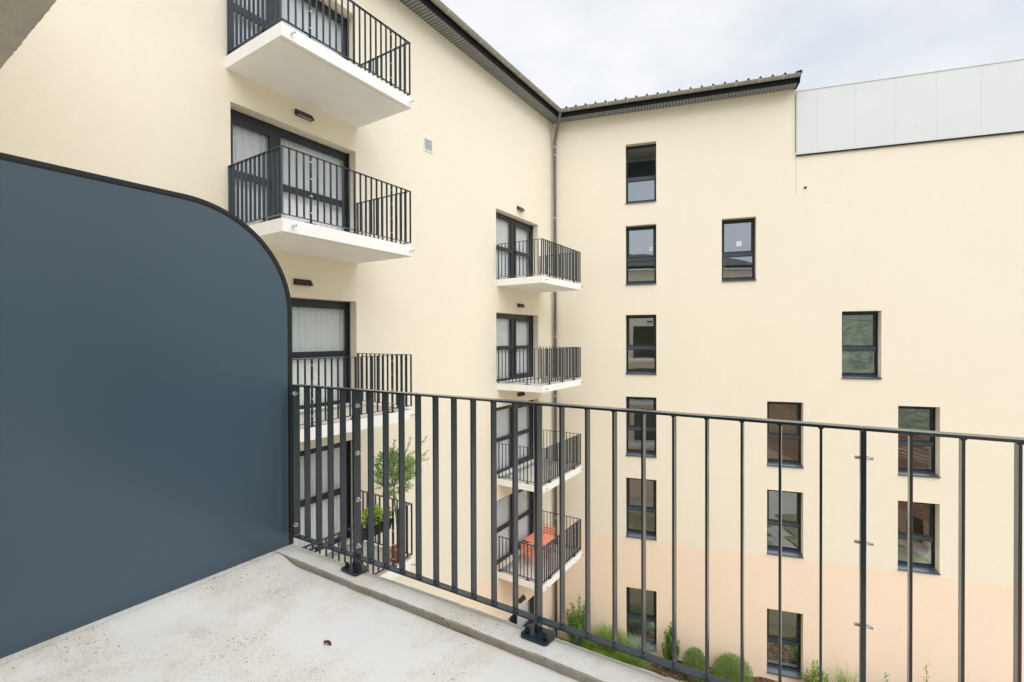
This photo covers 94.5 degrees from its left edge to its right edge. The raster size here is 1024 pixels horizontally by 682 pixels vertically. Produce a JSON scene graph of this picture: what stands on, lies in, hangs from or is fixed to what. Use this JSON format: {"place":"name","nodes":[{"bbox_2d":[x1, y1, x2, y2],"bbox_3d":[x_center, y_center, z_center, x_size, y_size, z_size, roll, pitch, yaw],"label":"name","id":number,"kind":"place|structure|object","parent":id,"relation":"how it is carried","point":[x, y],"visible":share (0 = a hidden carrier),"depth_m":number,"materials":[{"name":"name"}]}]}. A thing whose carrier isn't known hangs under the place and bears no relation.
{"place":"outdoors","nodes":[
{"label":"outdoors","id":0,"kind":"place"},
{"bbox_2d":[440,0,1023,108],"label":"sky","id":1,"kind":"structure","parent":0,"point":[576,52],"materials":[{"name":"white"}]},
{"label":"ground","id":2,"kind":"structure","parent":0,"visible":0},
{"bbox_2d":[0,0,56,68],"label":"balcony slab","id":3,"kind":"structure","parent":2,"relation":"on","point":[20,20],"depth_m":1.13,"materials":[{"name":"beige paint"}]},
{"bbox_2d":[0,551,276,664],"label":"floor strip","id":4,"kind":"object","parent":3,"relation":"on","point":[21,653],"visible":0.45,"depth_m":2.34,"materials":[{"name":"concrete"}]},
{"bbox_2d":[0,152,293,658],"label":"privacy screen","id":5,"kind":"object","parent":4,"relation":"on","point":[146,381],"visible":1,"depth_m":2.38,"materials":[{"name":"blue metal"}]},
{"bbox_2d":[0,553,578,681],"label":"balcony floor","id":6,"kind":"structure","parent":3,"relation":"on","point":[277,617],"depth_m":2.14,"materials":[{"name":"concrete"}]},
{"bbox_2d":[274,544,678,681],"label":"balcony kerb","id":7,"kind":"structure","parent":3,"relation":"on","point":[570,660],"depth_m":2.24,"materials":[{"name":"concrete"}]},
{"bbox_2d":[290,384,1023,681],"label":"balcony railing","id":8,"kind":"object","parent":7,"relation":"on","point":[537,632],"visible":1,"depth_m":2.15,"materials":[{"name":"metal"}]},
{"bbox_2d":[0,0,583,637],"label":"apartment building","id":9,"kind":"structure","parent":2,"relation":"on","point":[166,94],"depth_m":10.34,"materials":[{"name":"beige paint"}]},
{"bbox_2d":[233,124,343,230],"bbox_3d":[-4.220,-2.923,8.994,0.043,2.150,2.670,0,0,33],"label":"curtain","id":10,"kind":"object","parent":9,"relation":"hanging from","point":[247,143],"visible":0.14,"depth_m":9.09,"materials":[{"name":"white fabric"}]},
{"bbox_2d":[234,0,342,57],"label":"curtain","id":11,"kind":"object","parent":9,"relation":"hanging from","point":[299,17],"visible":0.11,"depth_m":9.27,"materials":[{"name":"white fabric"}]},
{"bbox_2d":[230,0,348,60],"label":"balcony door","id":12,"kind":"structure","parent":9,"relation":"in","point":[313,2],"depth_m":9.35,"materials":[{"name":"black metal"}]},
{"bbox_2d":[230,109,349,231],"bbox_3d":[-4.137,-2.860,8.918,0.125,2.113,2.494,0,0,33],"label":"balcony door","id":13,"kind":"structure","parent":9,"relation":"in","point":[274,134],"depth_m":8.67,"materials":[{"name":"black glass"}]},
{"bbox_2d":[293,278,312,285],"bbox_3d":[-3.864,-1.090,8.770,0.104,0.110,0.340,0,0,33],"label":"wall lamp","id":14,"kind":"object","parent":9,"relation":"attached to","point":[303,282],"visible":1,"depth_m":8.73,"materials":[{"name":"black metal"}]},
{"bbox_2d":[295,108,314,121],"bbox_3d":[-3.849,-4.202,8.786,0.104,0.110,0.340,0,0,33],"label":"wall lamp","id":15,"kind":"object","parent":9,"relation":"attached to","point":[304,115],"visible":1,"depth_m":8.77,"materials":[{"name":"black metal"}]},
{"bbox_2d":[292,447,339,549],"bbox_3d":[-4.203,3.044,9.035,0.042,2.150,2.670,0,0,33],"label":"curtain","id":16,"kind":"object","parent":9,"relation":"hanging from","point":[299,542],"visible":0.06,"depth_m":9.58,"materials":[{"name":"white fabric"}]},
{"bbox_2d":[292,307,343,404],"bbox_3d":[-4.211,0.189,9.015,0.043,2.150,2.670,0,0,33],"label":"curtain","id":17,"kind":"object","parent":9,"relation":"hanging from","point":[317,329],"visible":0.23,"depth_m":9.48,"materials":[{"name":"white fabric"}]},
{"bbox_2d":[226,0,410,95],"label":"balcony railing","id":18,"kind":"object","parent":9,"relation":"on","point":[370,62],"visible":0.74,"depth_m":7.66,"materials":[{"name":"metal"}]},
{"bbox_2d":[228,145,410,243],"bbox_3d":[-3.272,-2.325,8.350,1.546,1.051,2.600,0,0,33],"label":"balcony railing","id":19,"kind":"object","parent":9,"relation":"on","point":[262,154],"visible":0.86,"depth_m":7.53,"materials":[{"name":"metal"}]},
{"bbox_2d":[291,298,349,408],"bbox_3d":[-4.128,0.252,8.940,0.125,2.113,2.494,0,0,33],"label":"balcony door","id":20,"kind":"structure","parent":9,"relation":"in","point":[306,303],"depth_m":9.65,"materials":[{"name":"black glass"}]},
{"bbox_2d":[300,440,350,551],"bbox_3d":[-4.120,3.106,8.960,0.125,2.113,2.494,0,0,33],"label":"balcony door","id":21,"kind":"structure","parent":9,"relation":"in","point":[348,443],"depth_m":9.94,"materials":[{"name":"black metal"}]},
{"bbox_2d":[292,353,411,426],"bbox_3d":[-3.262,0.787,8.371,1.546,1.051,2.600,0,0,33],"label":"balcony railing","id":22,"kind":"object","parent":9,"relation":"on","point":[358,374],"visible":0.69,"depth_m":8.36,"materials":[{"name":"metal"}]},
{"bbox_2d":[301,490,412,574],"bbox_3d":[-3.254,3.642,8.391,1.546,1.051,2.600,0,0,33],"label":"balcony railing","id":23,"kind":"object","parent":9,"relation":"on","point":[377,541],"visible":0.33,"depth_m":8.68,"materials":[{"name":"metal"}]},
{"bbox_2d":[363,518,391,540],"bbox_3d":[-2.466,3.370,8.480,0.186,0.182,0.716,0,0,33],"label":"planter box","id":24,"kind":"object","parent":23,"relation":"hanging from","point":[375,530],"visible":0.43,"depth_m":8.42,"materials":[{"name":"plastic"}]},
{"bbox_2d":[361,504,382,528],"bbox_3d":[-2.505,3.152,8.428,0.526,0.513,0.357,-1,1,-43],"label":"leafy plant","id":25,"kind":"object","parent":24,"relation":"in","point":[378,511],"visible":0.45,"depth_m":8.37,"materials":[{"name":"green plant"}]},
{"bbox_2d":[390,544,396,562],"bbox_3d":[-2.194,4.067,9.043,0.278,0.250,0.278,0,0,33],"label":"plant pot","id":26,"kind":"object","parent":9,"relation":"on","point":[395,553],"visible":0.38,"depth_m":8.95,"materials":[{"name":"ceramic"}]},
{"bbox_2d":[374,435,429,547],"bbox_3d":[-2.138,2.936,9.136,0.838,2.111,1.515,0,0,33],"label":"olive tree","id":27,"kind":"object","parent":26,"relation":"in","point":[393,472],"visible":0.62,"depth_m":8.98,"materials":[{"name":"green plant"}]},
{"bbox_2d":[496,318,528,378],"bbox_3d":[-0.070,0.132,15.447,0.031,2.150,2.706,0,0,33],"label":"curtain","id":28,"kind":"object","parent":9,"relation":"hanging from","point":[503,332],"visible":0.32,"depth_m":15.38,"materials":[{"name":"white fabric"}]},
{"bbox_2d":[496,218,528,278],"bbox_3d":[-0.078,-2.980,15.425,0.031,2.150,2.706,0,0,33],"label":"curtain","id":29,"kind":"object","parent":9,"relation":"hanging from","point":[502,232],"visible":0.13,"depth_m":15.31,"materials":[{"name":"white fabric"}]},
{"bbox_2d":[497,406,528,469],"bbox_3d":[-0.060,2.987,15.466,0.030,2.150,2.706,0,0,33],"label":"curtain","id":30,"kind":"object","parent":9,"relation":"hanging from","point":[503,422],"visible":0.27,"depth_m":15.38,"materials":[{"name":"white fabric"}]},
{"bbox_2d":[497,490,529,559],"bbox_3d":[-0.053,5.793,15.486,0.031,2.150,2.706,0,0,33],"label":"curtain","id":31,"kind":"object","parent":9,"relation":"hanging from","point":[503,510],"visible":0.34,"depth_m":15.38,"materials":[{"name":"white fabric"}]},
{"bbox_2d":[496,212,532,278],"bbox_3d":[0.008,-2.917,15.316,0.168,2.113,2.533,0,0,33],"label":"balcony door","id":32,"kind":"structure","parent":9,"relation":"in","point":[513,223],"depth_m":15.40,"materials":[{"name":"black metal"}]},
{"bbox_2d":[496,313,532,381],"bbox_3d":[0.017,0.195,15.338,0.168,2.113,2.533,0,0,33],"label":"balcony door","id":33,"kind":"structure","parent":9,"relation":"in","point":[513,318],"depth_m":15.44,"materials":[{"name":"black metal"}]},
{"bbox_2d":[497,400,533,473],"bbox_3d":[0.008,3.050,15.370,0.125,2.113,2.533,0,0,33],"label":"balcony door","id":34,"kind":"structure","parent":9,"relation":"in","point":[530,429],"depth_m":15.80,"materials":[{"name":"black metal"}]},
{"bbox_2d":[497,489,533,564],"bbox_3d":[0.016,5.856,15.389,0.125,2.113,2.533,0,0,33],"label":"balcony door","id":35,"kind":"structure","parent":9,"relation":"in","point":[531,494],"depth_m":15.70,"materials":[{"name":"black metal"}]},
{"bbox_2d":[506,599,529,626],"bbox_3d":[-0.042,9.627,15.513,0.031,2.150,2.706,0,0,33],"label":"curtain","id":36,"kind":"object","parent":9,"relation":"hanging from","point":[522,621],"visible":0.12,"depth_m":16.20,"materials":[{"name":"white fabric"}]},
{"bbox_2d":[518,594,525,603],"bbox_3d":[0.330,8.348,15.306,0.104,0.110,0.340,0,0,33],"label":"wall lamp","id":37,"kind":"object","parent":9,"relation":"attached to","point":[522,598],"visible":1,"depth_m":15.28,"materials":[{"name":"black metal"}]},
{"bbox_2d":[511,596,533,626],"bbox_3d":[0.027,9.690,15.416,0.125,2.113,2.533,0,0,33],"label":"balcony door","id":38,"kind":"structure","parent":9,"relation":"in","point":[514,617],"depth_m":16.33,"materials":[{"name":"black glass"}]},
{"bbox_2d":[521,542,533,570],"bbox_3d":[0.581,6.528,14.514,0.454,0.849,0.534,0,0,33],"label":"garden chair","id":39,"kind":"object","parent":9,"relation":"on","point":[529,550],"visible":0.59,"depth_m":14.36,"materials":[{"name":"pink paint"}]},
{"bbox_2d":[497,238,580,282],"bbox_3d":[0.904,-2.382,14.835,1.546,1.051,2.600,0,0,33],"label":"balcony railing","id":40,"kind":"object","parent":9,"relation":"on","point":[562,262],"visible":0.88,"depth_m":14.14,"materials":[{"name":"metal"}]},
{"bbox_2d":[524,533,554,561],"bbox_3d":[0.866,6.590,14.957,0.750,0.714,0.700,0,0,33],"label":"garden table","id":41,"kind":"object","parent":9,"relation":"on","point":[545,538],"visible":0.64,"depth_m":14.87,"materials":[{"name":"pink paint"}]},
{"bbox_2d":[498,347,580,384],"bbox_3d":[0.913,0.730,14.857,1.546,1.051,2.600,0,0,33],"label":"balcony railing","id":42,"kind":"object","parent":9,"relation":"on","point":[545,373],"visible":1,"depth_m":14.05,"materials":[{"name":"metal"}]},
{"bbox_2d":[498,429,580,483],"bbox_3d":[0.922,3.584,14.877,1.546,1.051,2.600,0,0,33],"label":"balcony railing","id":43,"kind":"object","parent":9,"relation":"on","point":[548,458],"visible":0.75,"depth_m":14.14,"materials":[{"name":"metal"}]},
{"bbox_2d":[498,510,580,582],"bbox_3d":[0.930,6.391,14.896,1.546,1.051,2.600,0,0,33],"label":"balcony railing","id":44,"kind":"object","parent":9,"relation":"on","point":[575,527],"visible":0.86,"depth_m":14.20,"materials":[{"name":"metal"}]},
{"bbox_2d":[543,524,554,557],"bbox_3d":[1.097,6.520,15.445,0.454,0.849,0.534,0,0,33],"label":"garden chair","id":45,"kind":"object","parent":9,"relation":"on","point":[549,530],"visible":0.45,"depth_m":15.60,"materials":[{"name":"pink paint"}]},
{"bbox_2d":[573,630,584,646],"bbox_3d":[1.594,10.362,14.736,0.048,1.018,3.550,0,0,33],"label":"shrub","id":46,"kind":"object","parent":2,"relation":"on","point":[576,642],"visible":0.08,"depth_m":15.69,"materials":[{"name":"green plant"}]},
{"bbox_2d":[557,637,777,681],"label":"planting bed","id":47,"kind":"object","parent":2,"relation":"on","point":[664,672],"visible":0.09,"depth_m":15.34,"materials":[{"name":"brown soil"}]},
{"bbox_2d":[565,597,587,642],"bbox_3d":[2.284,9.779,16.329,0.962,2.110,1.068,0,0,33],"label":"tall shrub","id":48,"kind":"object","parent":47,"relation":"on","point":[579,623],"visible":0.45,"depth_m":16.24,"materials":[{"name":"green plant"}]},
{"bbox_2d":[559,632,603,652],"bbox_3d":[2.404,10.081,15.983,1.827,1.481,1.907,0,0,33],"label":"grass clump","id":49,"kind":"object","parent":47,"relation":"on","point":[588,644],"visible":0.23,"depth_m":15.91,"materials":[{"name":"plant"}]},
{"bbox_2d":[590,644,621,661],"bbox_3d":[2.894,10.417,15.274,1.894,0.816,1.905,0,0,33],"label":"grass clump","id":50,"kind":"object","parent":47,"relation":"on","point":[603,651],"visible":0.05,"depth_m":15.53,"materials":[{"name":"green plant"}]},
{"bbox_2d":[586,609,632,658],"bbox_3d":[3.250,9.931,15.945,1.959,1.776,1.916,0,0,33],"label":"grass clump","id":51,"kind":"object","parent":47,"relation":"on","point":[603,633],"visible":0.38,"depth_m":16.00,"materials":[{"name":"plant"}]},
{"bbox_2d":[606,639,652,668],"bbox_3d":[3.796,10.413,15.429,1.810,0.818,1.909,0,0,-28],"label":"grass clump","id":52,"kind":"object","parent":47,"relation":"on","point":[624,660],"visible":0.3,"depth_m":15.35,"materials":[{"name":"green plant"}]},
{"bbox_2d":[620,625,660,668],"bbox_3d":[4.186,10.252,15.814,1.890,1.132,1.771,0,0,33],"label":"grass clump","id":53,"kind":"object","parent":47,"relation":"on","point":[636,643],"visible":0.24,"depth_m":15.96,"materials":[{"name":"plant"}]},
{"bbox_2d":[661,621,679,670],"bbox_3d":[5.221,10.003,15.578,0.640,1.654,0.554,0,0,12],"label":"columnar shrub","id":54,"kind":"object","parent":47,"relation":"on","point":[667,649],"visible":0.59,"depth_m":15.48,"materials":[{"name":"green plant"}]},
{"bbox_2d":[681,646,704,681],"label":"round bush","id":55,"kind":"object","parent":47,"relation":"on","point":[692,653],"visible":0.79,"depth_m":15.13,"materials":[{"name":"green plant"}]},
{"bbox_2d":[709,651,755,681],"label":"round bush","id":56,"kind":"object","parent":47,"relation":"on","point":[733,661],"visible":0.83,"depth_m":14.79,"materials":[{"name":"green plant"}]},
{"bbox_2d":[801,660,828,681],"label":"shrub","id":57,"kind":"object","parent":47,"relation":"on","point":[813,676],"visible":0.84,"depth_m":14.26,"materials":[{"name":"green plant"}]},
{"bbox_2d":[825,642,858,681],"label":"grass clump","id":58,"kind":"object","parent":47,"relation":"on","point":[841,677],"visible":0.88,"depth_m":14.11,"materials":[{"name":"plant"}]},
{"bbox_2d":[924,664,929,681],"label":"young shrub","id":59,"kind":"object","parent":47,"relation":"on","point":[926,673],"visible":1,"depth_m":13.38,"materials":[{"name":"green plant"}]},
{"bbox_2d":[550,58,1023,681],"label":"apartment building","id":60,"kind":"structure","parent":2,"relation":"on","point":[850,254],"depth_m":14.78,"materials":[{"name":"beige paint"}]},
{"bbox_2d":[625,225,656,284],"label":"window","id":61,"kind":"structure","parent":60,"relation":"in","point":[643,258],"depth_m":16.43,"materials":[{"name":"black plastic"}]},
{"bbox_2d":[625,144,656,203],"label":"window","id":62,"kind":"structure","parent":60,"relation":"in","point":[646,178],"depth_m":16.43,"materials":[{"name":"black plastic"}]},
{"bbox_2d":[625,315,656,374],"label":"window","id":63,"kind":"structure","parent":60,"relation":"in","point":[628,347],"depth_m":16.44,"materials":[{"name":"black plastic"}]},
{"bbox_2d":[625,397,656,457],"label":"window","id":64,"kind":"structure","parent":60,"relation":"in","point":[630,452],"depth_m":16.48,"materials":[{"name":"black plastic"}]},
{"bbox_2d":[626,478,656,540],"bbox_3d":[4.485,5.761,16.412,1.036,2.045,0.382,0,0,18],"label":"window","id":65,"kind":"structure","parent":60,"relation":"in","point":[633,533],"depth_m":16.46,"materials":[{"name":"black plastic"}]},
{"bbox_2d":[628,160,654,200],"bbox_3d":[4.728,-5.768,18.113,1.620,2.150,0.060,0,0,18],"label":"window pane","id":66,"kind":"structure","parent":60,"relation":"in","point":[643,190],"depth_m":18.02,"materials":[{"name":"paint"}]},
{"bbox_2d":[627,587,656,651],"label":"window","id":67,"kind":"structure","parent":60,"relation":"in","point":[633,619],"depth_m":16.53,"materials":[{"name":"black glass"}]},
{"bbox_2d":[722,233,724,280],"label":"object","id":68,"kind":"structure","parent":60,"relation":"in","point":[724,233],"depth_m":17.47,"materials":[{"name":"white plastic"}]},
{"bbox_2d":[722,218,755,281],"bbox_3d":[7.372,-2.957,15.420,1.036,2.045,0.382,0,0,18],"label":"window","id":69,"kind":"structure","parent":60,"relation":"in","point":[751,220],"depth_m":15.47,"materials":[{"name":"black plastic"}]},
{"bbox_2d":[769,404,796,433],"bbox_3d":[8.741,2.467,15.331,1.072,1.100,0.024,0,0,18],"label":"window blind","id":70,"kind":"object","parent":60,"relation":"attached to","point":[782,411],"depth_m":15.31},
{"bbox_2d":[767,608,802,678],"bbox_3d":[8.701,9.563,15.189,1.036,2.045,0.562,0,0,18],"label":"window","id":71,"kind":"structure","parent":60,"relation":"in","point":[791,649],"depth_m":15.18,"materials":[{"name":"black plastic"}]},
{"bbox_2d":[767,401,803,467],"bbox_3d":[8.654,2.944,15.057,1.036,2.045,0.382,0,0,18],"label":"window","id":72,"kind":"structure","parent":60,"relation":"in","point":[772,462],"depth_m":15.08,"materials":[{"name":"black plastic"}]},
{"bbox_2d":[767,490,803,558],"bbox_3d":[8.662,5.758,15.077,1.036,2.045,0.382,0,0,18],"label":"window","id":73,"kind":"structure","parent":60,"relation":"in","point":[791,552],"depth_m":15.09,"materials":[{"name":"black plastic"}]},
{"bbox_2d":[842,311,881,378],"bbox_3d":[10.590,0.118,14.416,1.036,2.045,0.382,0,0,18],"label":"window","id":74,"kind":"structure","parent":60,"relation":"in","point":[874,347],"depth_m":14.42,"materials":[{"name":"black plastic"}]},
{"bbox_2d":[898,502,928,546],"bbox_3d":[12.059,5.454,14.295,1.072,1.450,0.024,0,0,18],"label":"window pane","id":75,"kind":"structure","parent":60,"relation":"attached to","point":[920,518],"depth_m":14.27,"materials":[{"name":"brown glass"}]},
{"bbox_2d":[898,408,930,449],"bbox_3d":[12.050,2.590,14.275,1.072,1.350,0.024,0,0,18],"label":"window pane","id":76,"kind":"structure","parent":60,"relation":"attached to","point":[917,419],"depth_m":14.25,"materials":[{"name":"glass"}]},
{"bbox_2d":[898,406,940,477],"bbox_3d":[11.963,2.942,14.000,1.036,2.045,0.382,0,0,18],"label":"window","id":77,"kind":"structure","parent":60,"relation":"in","point":[918,472],"depth_m":14.00,"materials":[{"name":"black plastic"}]},
{"bbox_2d":[898,501,940,574],"bbox_3d":[11.998,5.755,14.105,1.036,2.045,0.562,0,0,18],"label":"window","id":78,"kind":"structure","parent":60,"relation":"in","point":[924,557],"depth_m":14.05,"materials":[{"name":"black plastic"}]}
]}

